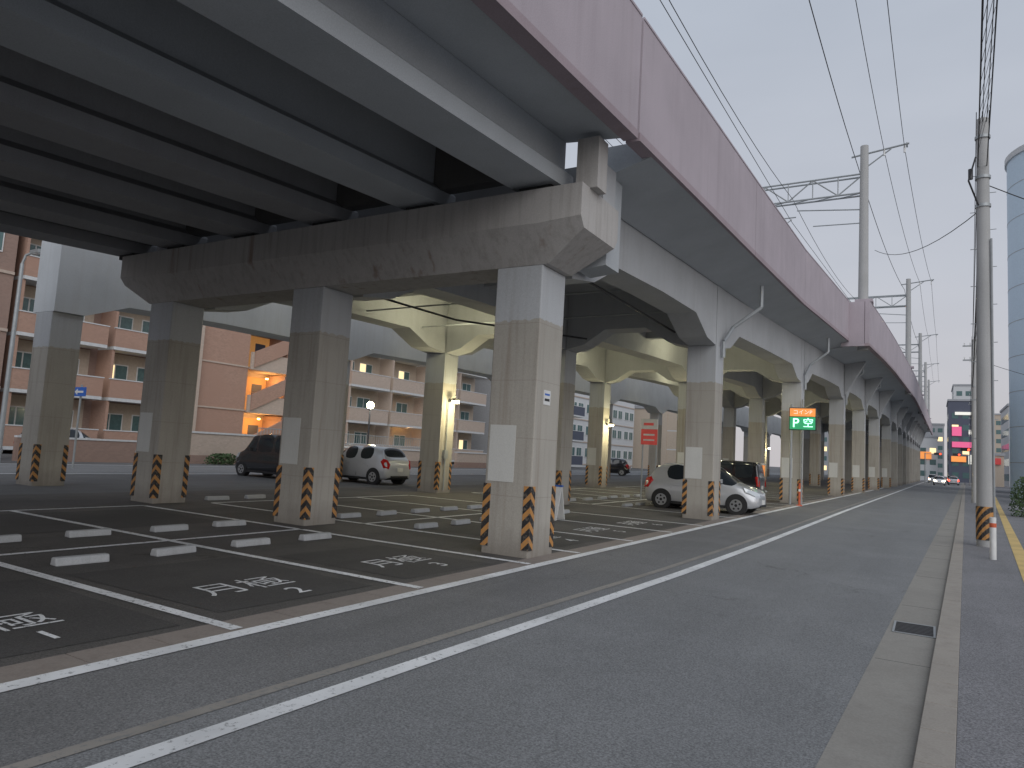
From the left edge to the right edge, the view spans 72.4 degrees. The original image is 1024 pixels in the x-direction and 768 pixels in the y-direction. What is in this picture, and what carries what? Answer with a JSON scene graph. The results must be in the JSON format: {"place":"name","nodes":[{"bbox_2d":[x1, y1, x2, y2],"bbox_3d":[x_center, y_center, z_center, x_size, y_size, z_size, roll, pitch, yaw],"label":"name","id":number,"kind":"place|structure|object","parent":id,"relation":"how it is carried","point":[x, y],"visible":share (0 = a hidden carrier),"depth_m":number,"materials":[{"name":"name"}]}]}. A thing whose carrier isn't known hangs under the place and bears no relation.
{"place":"outdoors","nodes":[
{"label":"outdoors","id":0,"kind":"place"},
{"bbox_2d":[0,232,18,386],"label":"apartment building","id":1,"kind":"structure","parent":0,"point":[8,247],"depth_m":35.70,"materials":[{"name":"brown tile"}]},
{"bbox_2d":[0,236,149,452],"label":"apartment building","id":2,"kind":"structure","parent":0,"point":[111,361],"depth_m":40.16,"materials":[{"name":"beige paint"}]},
{"bbox_2d":[192,325,250,433],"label":"apartment building","id":3,"kind":"structure","parent":0,"point":[223,366],"depth_m":45.98,"materials":[{"name":"tile"}]},
{"bbox_2d":[12,431,486,467],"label":"wall","id":4,"kind":"structure","parent":0,"point":[204,445],"depth_m":36.89,"materials":[{"name":"concrete"}]},
{"bbox_2d":[257,428,420,449],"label":"steel fence","id":5,"kind":"object","parent":4,"relation":"on","point":[404,447],"visible":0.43,"depth_m":48.93,"materials":[{"name":"metal"}]},
{"bbox_2d":[242,335,288,434],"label":"apartment building","id":6,"kind":"structure","parent":0,"point":[264,398],"depth_m":49.86,"materials":[{"name":"paint"}]},
{"bbox_2d":[0,463,827,474],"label":"side street","id":7,"kind":"structure","parent":0,"point":[81,469],"depth_m":29.51,"materials":[{"name":"grey asphalt"}]},
{"bbox_2d":[0,249,40,461],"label":"street lamp","id":8,"kind":"object","parent":7,"relation":"on","point":[35,252],"visible":0.94,"depth_m":27.44,"materials":[{"name":"metal"}]},
{"bbox_2d":[71,385,86,467],"bbox_3d":[-16.626,1.616,26.730,0.900,3.200,0.130,0,-6,31],"label":"direction sign","id":9,"kind":"object","parent":7,"relation":"on","point":[80,391],"visible":0.89,"depth_m":26.72,"materials":[{"name":"metal"}]},
{"bbox_2d":[610,458,630,475],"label":"parked car","id":10,"kind":"object","parent":7,"relation":"on","point":[621,466],"visible":0.55,"depth_m":60.99,"materials":[{"name":"black paint"}]},
{"bbox_2d":[344,356,487,462],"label":"apartment building","id":11,"kind":"structure","parent":0,"point":[392,391],"depth_m":62.42,"materials":[{"name":"tile"}]},
{"bbox_2d":[0,453,964,767],"bbox_3d":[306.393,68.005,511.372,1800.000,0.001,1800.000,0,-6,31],"label":"ground","id":12,"kind":"structure","parent":0,"point":[94,483],"depth_m":23.75,"materials":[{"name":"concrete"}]},
{"bbox_2d":[13,428,89,442],"bbox_3d":[-21.805,2.875,34.039,1.930,1.553,3.796,-1,-7,35],"label":"parked car","id":13,"kind":"object","parent":12,"relation":"on","point":[79,435],"visible":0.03,"depth_m":33.94,"materials":[{"name":"silver metal"}]},
{"bbox_2d":[203,453,235,464],"bbox_3d":[-15.552,4.024,37.492,0.912,0.719,2.182,0,-6,31],"label":"shrub","id":14,"kind":"object","parent":12,"relation":"on","point":[221,457],"visible":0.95,"depth_m":37.30,"materials":[{"name":"green plant"}]},
{"bbox_2d":[235,434,280,475],"bbox_3d":[-9.508,2.914,28.309,3.456,1.774,1.740,0,-6,31],"label":"parked car","id":15,"kind":"object","parent":12,"relation":"on","point":[259,454],"visible":0.49,"depth_m":27.80,"materials":[{"name":"black paint"}]},
{"bbox_2d":[367,402,373,444],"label":"park lamp","id":16,"kind":"object","parent":12,"relation":"on","point":[370,405],"visible":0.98,"depth_m":45.81,"materials":[{"name":"metal"}]},
{"bbox_2d":[342,445,410,484],"bbox_3d":[-6.034,3.254,28.646,3.796,1.553,1.930,0,-6,31],"label":"parked car","id":17,"kind":"object","parent":12,"relation":"on","point":[374,464],"visible":0.76,"depth_m":27.67,"materials":[{"name":"silver metal"}]},
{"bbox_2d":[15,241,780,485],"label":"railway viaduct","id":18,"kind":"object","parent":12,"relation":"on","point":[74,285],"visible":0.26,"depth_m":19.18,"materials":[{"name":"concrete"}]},
{"bbox_2d":[0,490,869,683],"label":"drain edging","id":19,"kind":"object","parent":12,"relation":"on","point":[13,672],"visible":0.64,"depth_m":6.23,"materials":[{"name":"concrete"}]},
{"bbox_2d":[0,477,880,666],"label":"parking lot surface","id":20,"kind":"object","parent":12,"relation":"on","point":[138,555],"visible":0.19,"depth_m":12.13,"materials":[{"name":"black asphalt"}]},
{"bbox_2d":[0,534,21,542],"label":"wheel stop","id":21,"kind":"object","parent":20,"relation":"on","point":[9,538],"visible":1,"depth_m":9.38,"materials":[{"name":"concrete"}]},
{"bbox_2d":[50,553,109,566],"bbox_3d":[-5.056,2.057,8.210,0.151,0.095,0.600,0,-7,34],"label":"wheel stop","id":22,"kind":"object","parent":20,"relation":"on","point":[79,559],"visible":1,"depth_m":8.15,"materials":[{"name":"concrete"}]},
{"bbox_2d":[65,528,110,537],"bbox_3d":[-6.233,2.192,10.308,0.151,0.095,0.600,0,-7,33],"label":"wheel stop","id":23,"kind":"object","parent":20,"relation":"on","point":[86,533],"visible":1,"depth_m":10.24,"materials":[{"name":"concrete"}]},
{"bbox_2d":[150,524,187,532],"bbox_3d":[-5.537,2.328,11.320,0.151,0.095,0.600,0,-6,30],"label":"wheel stop","id":24,"kind":"object","parent":20,"relation":"on","point":[168,528],"visible":1,"depth_m":11.24,"materials":[{"name":"concrete"}]},
{"bbox_2d":[150,544,195,556],"bbox_3d":[-4.443,2.187,9.203,0.151,0.095,0.600,1,-6,27],"label":"wheel stop","id":25,"kind":"object","parent":20,"relation":"on","point":[171,550],"visible":1,"depth_m":9.12,"materials":[{"name":"concrete"}]},
{"bbox_2d":[204,496,228,500],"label":"wheel stop","id":26,"kind":"object","parent":20,"relation":"on","point":[209,498],"visible":1,"depth_m":17.02,"materials":[{"name":"concrete"}]},
{"bbox_2d":[212,519,245,526],"bbox_3d":[-4.992,2.460,12.376,0.151,0.095,0.600,0,-7,34],"label":"wheel stop","id":27,"kind":"object","parent":20,"relation":"on","point":[227,523],"visible":1,"depth_m":12.30,"materials":[{"name":"concrete"}]},
{"bbox_2d":[231,537,270,547],"bbox_3d":[-3.837,2.327,10.298,0.151,0.095,0.600,0,-6,33],"label":"wheel stop","id":28,"kind":"object","parent":20,"relation":"on","point":[250,542],"visible":1,"depth_m":10.22,"materials":[{"name":"concrete"}]},
{"bbox_2d":[244,494,265,498],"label":"wheel stop","id":29,"kind":"object","parent":20,"relation":"on","point":[258,496],"visible":1,"depth_m":18.06,"materials":[{"name":"concrete"}]},
{"bbox_2d":[298,532,331,540],"bbox_3d":[-3.174,2.461,11.309,0.151,0.095,0.600,0,-6,30],"label":"wheel stop","id":30,"kind":"object","parent":20,"relation":"on","point":[315,536],"visible":1,"depth_m":11.23,"materials":[{"name":"concrete"}]},
{"bbox_2d":[0,509,680,657],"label":"asphalt repairs","id":31,"kind":"structure","parent":20,"relation":"on","point":[87,618],"depth_m":7.63,"materials":[{"name":"black asphalt"}]},
{"bbox_2d":[336,512,360,517],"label":"wheel stop","id":32,"kind":"object","parent":20,"relation":"on","point":[349,515],"visible":0.98,"depth_m":14.75,"materials":[{"name":"concrete"}]},
{"bbox_2d":[376,510,396,515],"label":"wheel stop","id":33,"kind":"object","parent":20,"relation":"on","point":[387,512],"visible":1,"depth_m":15.75,"materials":[{"name":"concrete"}]},
{"bbox_2d":[0,486,829,637],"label":"parking markings","id":34,"kind":"object","parent":20,"relation":"on","point":[140,602],"visible":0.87,"depth_m":9.05,"materials":[{"name":"white paint"}]},
{"bbox_2d":[411,508,429,512],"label":"wheel stop","id":35,"kind":"object","parent":20,"relation":"on","point":[419,510],"visible":1,"depth_m":16.82,"materials":[{"name":"concrete"}]},
{"bbox_2d":[414,522,437,528],"bbox_3d":[-1.688,2.783,13.782,0.151,0.095,0.600,0,-6,33],"label":"wheel stop","id":36,"kind":"object","parent":20,"relation":"on","point":[425,525],"visible":1,"depth_m":13.68,"materials":[{"name":"concrete"}]},
{"bbox_2d":[440,506,457,510],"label":"wheel stop","id":37,"kind":"object","parent":20,"relation":"on","point":[447,508],"visible":1,"depth_m":17.82,"materials":[{"name":"concrete"}]},
{"bbox_2d":[451,519,470,524],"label":"wheel stop","id":38,"kind":"object","parent":20,"relation":"on","point":[460,521],"visible":1,"depth_m":14.70,"materials":[{"name":"concrete"}]},
{"bbox_2d":[467,504,481,508],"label":"wheel stop","id":39,"kind":"object","parent":20,"relation":"on","point":[477,506],"visible":0.86,"depth_m":18.77,"materials":[{"name":"concrete"}]},
{"bbox_2d":[554,485,564,520],"bbox_3d":[1.026,2.886,17.121,0.440,0.840,0.480,0,-6,31],"label":"frame sign","id":40,"kind":"object","parent":20,"relation":"on","point":[559,507],"visible":0.45,"depth_m":17.08,"materials":[{"name":"white plastic"}]},
{"bbox_2d":[622,503,632,506],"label":"wheel stop","id":41,"kind":"object","parent":20,"relation":"on","point":[627,504],"visible":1,"depth_m":22.96,"materials":[{"name":"concrete"}]},
{"bbox_2d":[640,419,657,498],"bbox_3d":[5.335,2.947,27.340,0.650,3.150,0.140,0,-6,31],"label":"rate sign","id":42,"kind":"object","parent":20,"relation":"on","point":[649,432],"visible":0.93,"depth_m":27.38,"materials":[{"name":"metal"}]},
{"bbox_2d":[645,463,765,514],"bbox_3d":[6.457,3.463,23.422,3.796,1.553,1.930,0,-6,31],"label":"parked car","id":43,"kind":"object","parent":20,"relation":"on","point":[663,485],"visible":0.72,"depth_m":23.05,"materials":[{"name":"silver metal"}]},
{"bbox_2d":[721,460,765,492],"bbox_3d":[9.775,4.390,32.281,3.456,1.774,1.740,0,-6,31],"label":"parked car","id":44,"kind":"object","parent":20,"relation":"on","point":[749,473],"visible":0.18,"depth_m":31.24,"materials":[{"name":"black paint"}]},
{"bbox_2d":[0,480,926,766],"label":"road shoulder","id":45,"kind":"object","parent":12,"relation":"on","point":[56,714],"visible":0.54,"depth_m":5.39},
{"bbox_2d":[796,483,801,505],"bbox_3d":[11.978,4.607,29.174,0.238,0.950,0.238,0,-6,31],"label":"red marker post","id":46,"kind":"object","parent":45,"relation":"on","point":[799,490],"visible":0.97,"depth_m":29.15,"materials":[{"name":"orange plastic"}]},
{"bbox_2d":[0,0,932,558],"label":"railway viaduct","id":47,"kind":"object","parent":12,"relation":"on","point":[328,170],"visible":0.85,"depth_m":12.05,"materials":[{"name":"concrete"}]},
{"bbox_2d":[448,398,459,403],"bbox_3d":[-2.068,0.597,24.738,0.380,0.170,0.220,0,-6,31],"label":"column floodlight","id":48,"kind":"object","parent":47,"relation":"attached to","point":[455,400],"depth_m":24.63,"materials":[{"name":"metal"}]},
{"bbox_2d":[606,0,938,380],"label":"catenary wires","id":49,"kind":"object","parent":47,"relation":"on","point":[845,128],"visible":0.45,"depth_m":29.58,"materials":[{"name":"black metal"}]},
{"bbox_2d":[763,142,908,350],"bbox_3d":[12.323,-6.948,38.853,16.912,10.600,0.900,0,-6,31],"label":"catenary mast","id":50,"kind":"object","parent":47,"relation":"on","point":[863,209],"visible":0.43,"depth_m":35.69,"materials":[{"name":"grey metal"}]},
{"bbox_2d":[847,279,933,394],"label":"catenary mast","id":51,"kind":"object","parent":47,"relation":"on","point":[907,295],"visible":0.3,"depth_m":63.62,"materials":[{"name":"grey metal"}]},
{"bbox_2d":[899,333,937,413],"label":"catenary mast","id":52,"kind":"object","parent":47,"relation":"on","point":[919,351],"visible":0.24,"depth_m":91.47,"materials":[{"name":"grey metal"}]},
{"bbox_2d":[913,362,938,423],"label":"catenary mast","id":53,"kind":"object","parent":47,"relation":"on","point":[925,381],"visible":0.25,"depth_m":119.43,"materials":[{"name":"grey metal"}]},
{"bbox_2d":[922,380,939,429],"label":"catenary mast","id":54,"kind":"object","parent":47,"relation":"on","point":[928,387],"visible":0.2,"depth_m":146.56,"materials":[{"name":"grey metal"}]},
{"bbox_2d":[824,432,828,473],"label":"office building","id":55,"kind":"structure","parent":12,"relation":"on","point":[826,439],"depth_m":237.96,"materials":[{"name":"grey concrete"}]},
{"bbox_2d":[815,483,963,767],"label":"gutter","id":56,"kind":"object","parent":12,"relation":"on","point":[878,725],"visible":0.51,"depth_m":5.25,"materials":[{"name":"concrete"}]},
{"bbox_2d":[892,620,935,638],"bbox_3d":[4.146,2.529,7.216,0.380,0.014,0.600,0,-6,31],"label":"drain grate","id":57,"kind":"object","parent":56,"relation":"on","point":[928,631],"visible":1,"depth_m":7.19,"materials":[{"name":"metal"}]},
{"bbox_2d":[878,485,964,767],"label":"kerb","id":58,"kind":"structure","parent":12,"relation":"on","point":[936,743],"depth_m":5.28,"materials":[{"name":"concrete"}]},
{"bbox_2d":[920,436,937,479],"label":"shop building","id":59,"kind":"structure","parent":12,"relation":"on","point":[929,444],"depth_m":196.75,"materials":[{"name":"grey concrete"}]},
{"bbox_2d":[925,423,944,475],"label":"office building","id":60,"kind":"structure","parent":12,"relation":"on","point":[938,429],"depth_m":255.38,"materials":[{"name":"grey concrete"}]},
{"bbox_2d":[946,399,971,482],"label":"shop building","id":61,"kind":"structure","parent":12,"relation":"on","point":[958,426],"depth_m":189.42,"materials":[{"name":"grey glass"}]},
{"bbox_2d":[951,384,971,398],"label":"office building","id":62,"kind":"structure","parent":12,"relation":"on","point":[960,391],"depth_m":220.00,"materials":[{"name":"white paint"}]},
{"bbox_2d":[1008,476,1023,516],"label":"shrub","id":63,"kind":"object","parent":12,"relation":"on","point":[1017,495],"visible":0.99,"depth_m":29.79,"materials":[{"name":"green plant"}]},
{"bbox_2d":[30,479,961,767],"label":"road","id":64,"kind":"structure","parent":0,"point":[758,657],"depth_m":4.99,"materials":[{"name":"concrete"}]},
{"bbox_2d":[0,464,927,767],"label":"road markings","id":65,"kind":"object","parent":64,"relation":"on","point":[182,742],"visible":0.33,"depth_m":5.03,"materials":[{"name":"white paint"}]},
{"bbox_2d":[928,474,935,482],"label":"moving car","id":66,"kind":"object","parent":64,"relation":"on","point":[930,477],"visible":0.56,"depth_m":143.83,"materials":[{"name":"silver metal"}]},
{"bbox_2d":[924,452,941,482],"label":"traffic light","id":67,"kind":"object","parent":64,"relation":"on","point":[934,453],"visible":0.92,"depth_m":128.41,"materials":[{"name":"metal"}]},
{"bbox_2d":[932,476,945,485],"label":"moving car","id":68,"kind":"object","parent":64,"relation":"on","point":[938,479],"visible":0.99,"depth_m":113.25,"materials":[{"name":"white paint"}]},
{"bbox_2d":[948,477,959,484],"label":"moving car","id":69,"kind":"object","parent":64,"relation":"on","point":[953,480],"visible":0.98,"depth_m":124.61,"materials":[{"name":"silver metal"}]},
{"bbox_2d":[471,379,584,465],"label":"apartment building","id":70,"kind":"structure","parent":0,"point":[480,414],"depth_m":79.24,"materials":[{"name":"pink concrete"}]},
{"bbox_2d":[571,393,634,467],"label":"office building","id":71,"kind":"structure","parent":0,"point":[622,431],"depth_m":103.66,"materials":[{"name":"white concrete"}]},
{"bbox_2d":[632,406,676,468],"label":"house","id":72,"kind":"structure","parent":0,"point":[669,437],"depth_m":111.46,"materials":[{"name":"beige paint"}]},
{"bbox_2d":[565,0,1023,476],"label":"sky","id":73,"kind":"structure","parent":0,"point":[766,57],"materials":[{"name":"grey"}]},
{"bbox_2d":[789,404,816,503],"bbox_3d":[12.411,3.020,29.937,1.080,4.300,0.208,0,-6,31],"label":"parking sign","id":74,"kind":"object","parent":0,"point":[803,419],"visible":1,"depth_m":30.03,"materials":[{"name":"green metal"}]},
{"bbox_2d":[956,483,1023,767],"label":"sidewalk","id":75,"kind":"structure","parent":0,"point":[990,723],"depth_m":6.35,"materials":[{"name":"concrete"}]},
{"bbox_2d":[953,453,970,485],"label":"traffic light","id":76,"kind":"object","parent":75,"relation":"on","point":[955,454],"visible":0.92,"depth_m":125.00,"materials":[{"name":"metal"}]},
{"bbox_2d":[961,448,970,450],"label":"traffic light","id":77,"kind":"object","parent":75,"relation":"on","point":[965,449],"visible":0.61,"depth_m":100.36,"materials":[{"name":"metal"}]},
{"bbox_2d":[963,339,975,502],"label":"utility pole","id":78,"kind":"object","parent":75,"relation":"on","point":[973,479],"visible":0.55,"depth_m":43.34,"materials":[{"name":"concrete"}]},
{"bbox_2d":[875,0,1023,437],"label":"overhead wires","id":79,"kind":"object","parent":78,"relation":"attached to","point":[981,42],"visible":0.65,"depth_m":14.83,"materials":[{"name":"black rubber"}]},
{"bbox_2d":[968,117,997,547],"bbox_3d":[10.988,-1.324,16.426,0.652,10.200,0.376,2,-6,9],"label":"utility pole","id":80,"kind":"object","parent":75,"relation":"on","point":[985,461],"visible":0.94,"depth_m":16.26,"materials":[{"name":"concrete"}]},
{"bbox_2d":[989,517,996,559],"bbox_3d":[9.289,2.982,13.518,0.115,0.805,0.115,0,-6,31],"label":"bollard","id":81,"kind":"object","parent":75,"relation":"on","point":[993,541],"visible":1,"depth_m":13.48,"materials":[{"name":"white plastic"}]},
{"bbox_2d":[995,496,1023,580],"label":"tactile strip","id":82,"kind":"object","parent":75,"relation":"on","point":[1017,548],"visible":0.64,"depth_m":17.62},
{"bbox_2d":[994,413,1000,452],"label":"office building","id":83,"kind":"structure","parent":0,"point":[997,434],"depth_m":246.91,"materials":[{"name":"beige concrete"}]},
{"bbox_2d":[995,453,1004,486],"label":"shop building","id":84,"kind":"structure","parent":0,"point":[999,469],"depth_m":134.98,"materials":[{"name":"beige concrete"}]},
{"bbox_2d":[1000,403,1009,486],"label":"office building","id":85,"kind":"structure","parent":0,"point":[1005,436],"depth_m":152.13,"materials":[{"name":"grey concrete"}]},
{"bbox_2d":[1004,144,1023,497],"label":"round tower","id":86,"kind":"structure","parent":0,"point":[1014,164],"depth_m":59.67,"materials":[{"name":"metal"}]}
]}

